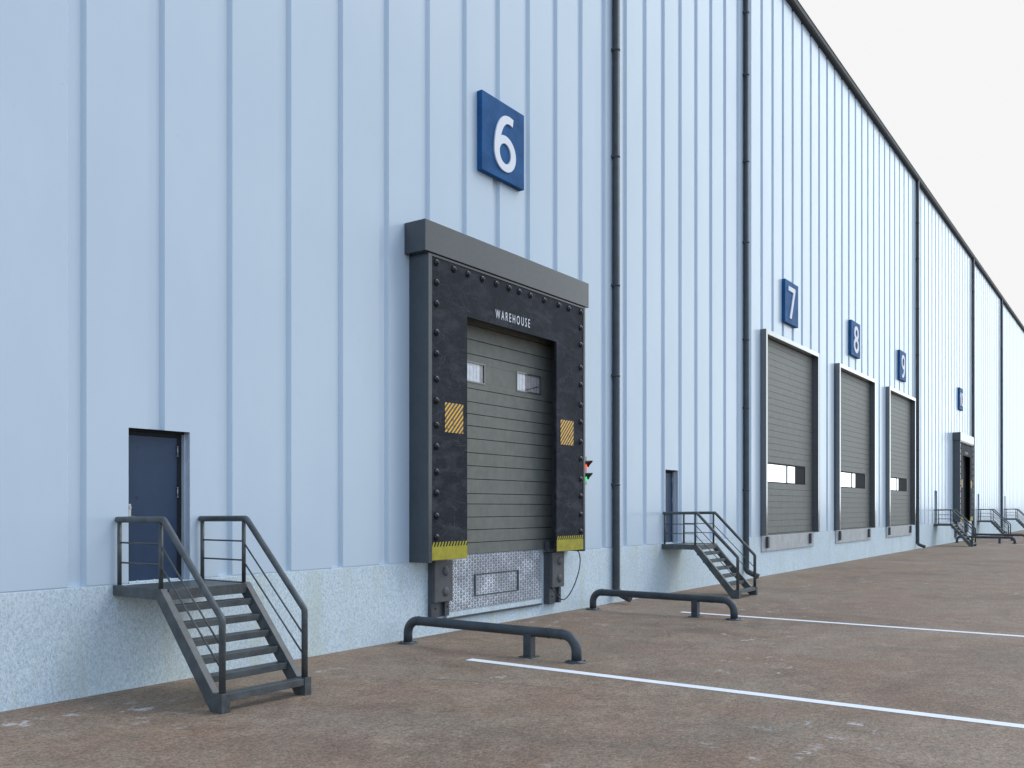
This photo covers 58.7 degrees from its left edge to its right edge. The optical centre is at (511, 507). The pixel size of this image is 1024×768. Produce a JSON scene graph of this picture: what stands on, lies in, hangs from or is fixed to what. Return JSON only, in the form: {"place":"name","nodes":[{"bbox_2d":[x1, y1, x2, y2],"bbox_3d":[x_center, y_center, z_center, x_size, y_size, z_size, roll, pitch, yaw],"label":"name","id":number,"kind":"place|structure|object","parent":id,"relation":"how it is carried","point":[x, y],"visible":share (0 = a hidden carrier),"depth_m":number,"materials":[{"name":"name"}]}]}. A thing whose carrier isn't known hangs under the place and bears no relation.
{"place":"outdoors","nodes":[
{"label":"outdoors","id":0,"kind":"place"},
{"bbox_2d":[113,515,310,713],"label":"metal staircase","id":1,"kind":"structure","parent":0,"point":[166,594],"depth_m":12.03,"materials":[{"name":"grey metal"}]},
{"bbox_2d":[0,0,1023,711],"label":"warehouse","id":2,"kind":"structure","parent":0,"point":[210,210],"depth_m":16.59,"materials":[{"name":"metal"}]},
{"bbox_2d":[128,428,189,583],"bbox_3d":[-5.122,-0.024,13.017,0.296,2.156,0.983,0,0,35],"label":"door","id":3,"kind":"structure","parent":2,"relation":"in","point":[159,460],"depth_m":13.06,"materials":[{"name":"blue metal"}]},
{"bbox_2d":[405,218,588,618],"bbox_3d":[-0.092,-1.562,19.474,0.526,7.600,6.006,0,0,35],"label":"loading bay","id":4,"kind":"object","parent":2,"relation":"attached to","point":[497,400],"visible":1,"depth_m":19.19,"materials":[{"name":"black rubber"}]},
{"bbox_2d":[467,318,551,553],"bbox_3d":[-0.281,-1.567,19.610,0.055,5.053,4.235,0,0,35],"label":"sectional door","id":5,"kind":"structure","parent":4,"relation":"in","point":[509,372],"depth_m":19.88,"materials":[{"name":"metal"}]},
{"bbox_2d":[551,551,580,599],"bbox_3d":[1.263,1.591,21.464,0.181,1.144,1.150,0,0,35],"label":"cable","id":6,"kind":"object","parent":4,"relation":"hanging from","point":[574,583],"visible":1,"depth_m":21.63,"materials":[{"name":"black rubber"}]},
{"bbox_2d":[477,90,523,190],"bbox_3d":[-0.217,-7.875,19.613,0.164,1.660,1.561,0,0,35],"label":"number sign","id":7,"kind":"object","parent":2,"relation":"attached to","point":[500,141],"visible":1,"depth_m":19.45,"materials":[{"name":"blue metal"}]},
{"bbox_2d":[585,456,592,484],"bbox_3d":[1.758,-0.910,22.202,0.430,0.700,0.390,0,0,35],"label":"signal light","id":8,"kind":"object","parent":2,"relation":"attached to","point":[587,475],"visible":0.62,"depth_m":22.23,"materials":[{"name":"black plastic"}]},
{"bbox_2d":[665,470,677,542],"bbox_3d":[4.576,-0.024,26.867,0.296,2.156,0.859,0,0,35],"label":"door","id":9,"kind":"structure","parent":2,"relation":"in","point":[671,476],"depth_m":27.11,"materials":[{"name":"blue metal"}]},
{"bbox_2d":[760,329,818,551],"bbox_3d":[10.857,-2.422,35.528,0.370,8.045,6.460,0,0,35],"label":"loading bay","id":10,"kind":"object","parent":2,"relation":"attached to","point":[789,430],"visible":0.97,"depth_m":35.50,"materials":[{"name":"metal"}]},
{"bbox_2d":[768,339,811,532],"bbox_3d":[10.770,-2.648,35.588,0.072,7.216,6.138,0,0,35],"label":"sectional door","id":11,"kind":"structure","parent":10,"relation":"in","point":[789,370],"depth_m":35.70,"materials":[{"name":"grey metal"}]},
{"bbox_2d":[782,279,797,327],"bbox_3d":[10.835,-7.920,35.397,0.164,1.640,1.580,0,0,35],"label":"number sign","id":12,"kind":"object","parent":2,"relation":"attached to","point":[789,303],"visible":1,"depth_m":35.13,"materials":[{"name":"blue metal"}]},
{"bbox_2d":[849,320,859,358],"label":"number sign","id":13,"kind":"object","parent":2,"relation":"attached to","point":[854,339],"visible":1,"depth_m":42.81,"materials":[{"name":"blue metal"}]},
{"bbox_2d":[834,363,875,542],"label":"loading bay","id":14,"kind":"object","parent":2,"relation":"attached to","point":[854,435],"visible":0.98,"depth_m":43.42,"materials":[{"name":"metal"}]},
{"bbox_2d":[841,371,869,527],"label":"sectional door","id":15,"kind":"structure","parent":14,"relation":"in","point":[855,392],"depth_m":43.72,"materials":[{"name":"grey metal"}]},
{"bbox_2d":[886,386,915,536],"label":"loading bay","id":16,"kind":"object","parent":2,"relation":"attached to","point":[900,463],"visible":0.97,"depth_m":51.61,"materials":[{"name":"metal"}]},
{"bbox_2d":[890,393,909,524],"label":"sectional door","id":17,"kind":"structure","parent":16,"relation":"in","point":[899,407],"depth_m":51.41,"materials":[{"name":"grey metal"}]},
{"bbox_2d":[898,350,905,381],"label":"number sign","id":18,"kind":"object","parent":2,"relation":"attached to","point":[902,366],"visible":1,"depth_m":51.07,"materials":[{"name":"blue metal"}]},
{"bbox_2d":[934,491,936,522],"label":"door","id":19,"kind":"structure","parent":2,"relation":"in","point":[935,492],"depth_m":60.33,"materials":[{"name":"blue metal"}]},
{"bbox_2d":[958,387,962,410],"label":"number sign","id":20,"kind":"object","parent":2,"relation":"attached to","point":[960,399],"visible":1,"depth_m":66.88,"materials":[{"name":"blue metal"}]},
{"bbox_2d":[953,432,973,537],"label":"loading bay","id":21,"kind":"object","parent":2,"relation":"attached to","point":[963,443],"visible":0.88,"depth_m":66.37,"materials":[{"name":"grey rubber"}]},
{"bbox_2d":[963,456,964,519],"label":"sectional door","id":22,"kind":"structure","parent":21,"relation":"in","point":[963,456],"depth_m":68.76,"materials":[{"name":"grey metal"}]},
{"bbox_2d":[1004,496,1005,517],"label":"door","id":23,"kind":"structure","parent":2,"relation":"in","point":[1004,496],"depth_m":88.96,"materials":[{"name":"blue metal"}]},
{"bbox_2d":[0,527,1023,767],"bbox_3d":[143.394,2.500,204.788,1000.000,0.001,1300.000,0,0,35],"label":"ground","id":24,"kind":"structure","parent":0,"point":[437,701],"depth_m":12.04,"materials":[{"name":"brown concrete"}]},
{"bbox_2d":[398,616,587,663],"bbox_3d":[-0.436,2.241,15.730,3.980,0.518,0.370,0,0,35],"label":"pipe barrier","id":25,"kind":"object","parent":24,"relation":"on","point":[529,634],"visible":1,"depth_m":15.33,"materials":[{"name":"metal"}]},
{"bbox_2d":[585,589,742,620],"bbox_3d":[3.467,2.241,21.305,3.980,0.518,0.370,0,0,35],"label":"pipe barrier","id":26,"kind":"object","parent":24,"relation":"on","point":[695,599],"visible":1,"depth_m":20.97,"materials":[{"name":"metal"}]},
{"bbox_2d":[467,658,1023,727],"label":"painted line","id":27,"kind":"object","parent":24,"relation":"on","point":[793,698],"visible":1,"depth_m":12.08,"materials":[{"name":"white paint"}]},
{"bbox_2d":[682,612,1023,636],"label":"painted line","id":28,"kind":"object","parent":24,"relation":"on","point":[866,625],"visible":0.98,"depth_m":19.25,"materials":[{"name":"white paint"}]},
{"bbox_2d":[954,536,1016,543],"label":"pipe barrier","id":29,"kind":"object","parent":24,"relation":"on","point":[999,538],"visible":0.98,"depth_m":63.03,"materials":[{"name":"metal"}]},
{"bbox_2d":[973,533,1023,540],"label":"pipe barrier","id":30,"kind":"object","parent":24,"relation":"on","point":[986,534],"visible":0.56,"depth_m":69.12,"materials":[{"name":"metal"}]},
{"bbox_2d":[662,511,757,598],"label":"metal staircase","id":31,"kind":"structure","parent":0,"point":[698,548],"depth_m":25.90,"materials":[{"name":"grey metal"}]},
{"bbox_2d":[798,0,1023,325],"label":"sky","id":32,"kind":"structure","parent":0,"point":[945,78],"materials":[{"name":"white"}]},
{"bbox_2d":[934,509,976,546],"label":"metal staircase","id":33,"kind":"structure","parent":0,"point":[963,535],"depth_m":58.93,"materials":[{"name":"grey metal"}]},
{"bbox_2d":[977,509,1010,533],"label":"metal staircase","id":34,"kind":"structure","parent":0,"point":[998,527],"depth_m":73.92,"materials":[{"name":"grey metal"}]},
{"bbox_2d":[1004,509,1023,527],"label":"metal staircase","id":35,"kind":"structure","parent":0,"point":[1019,521],"depth_m":87.67,"materials":[{"name":"grey metal"}]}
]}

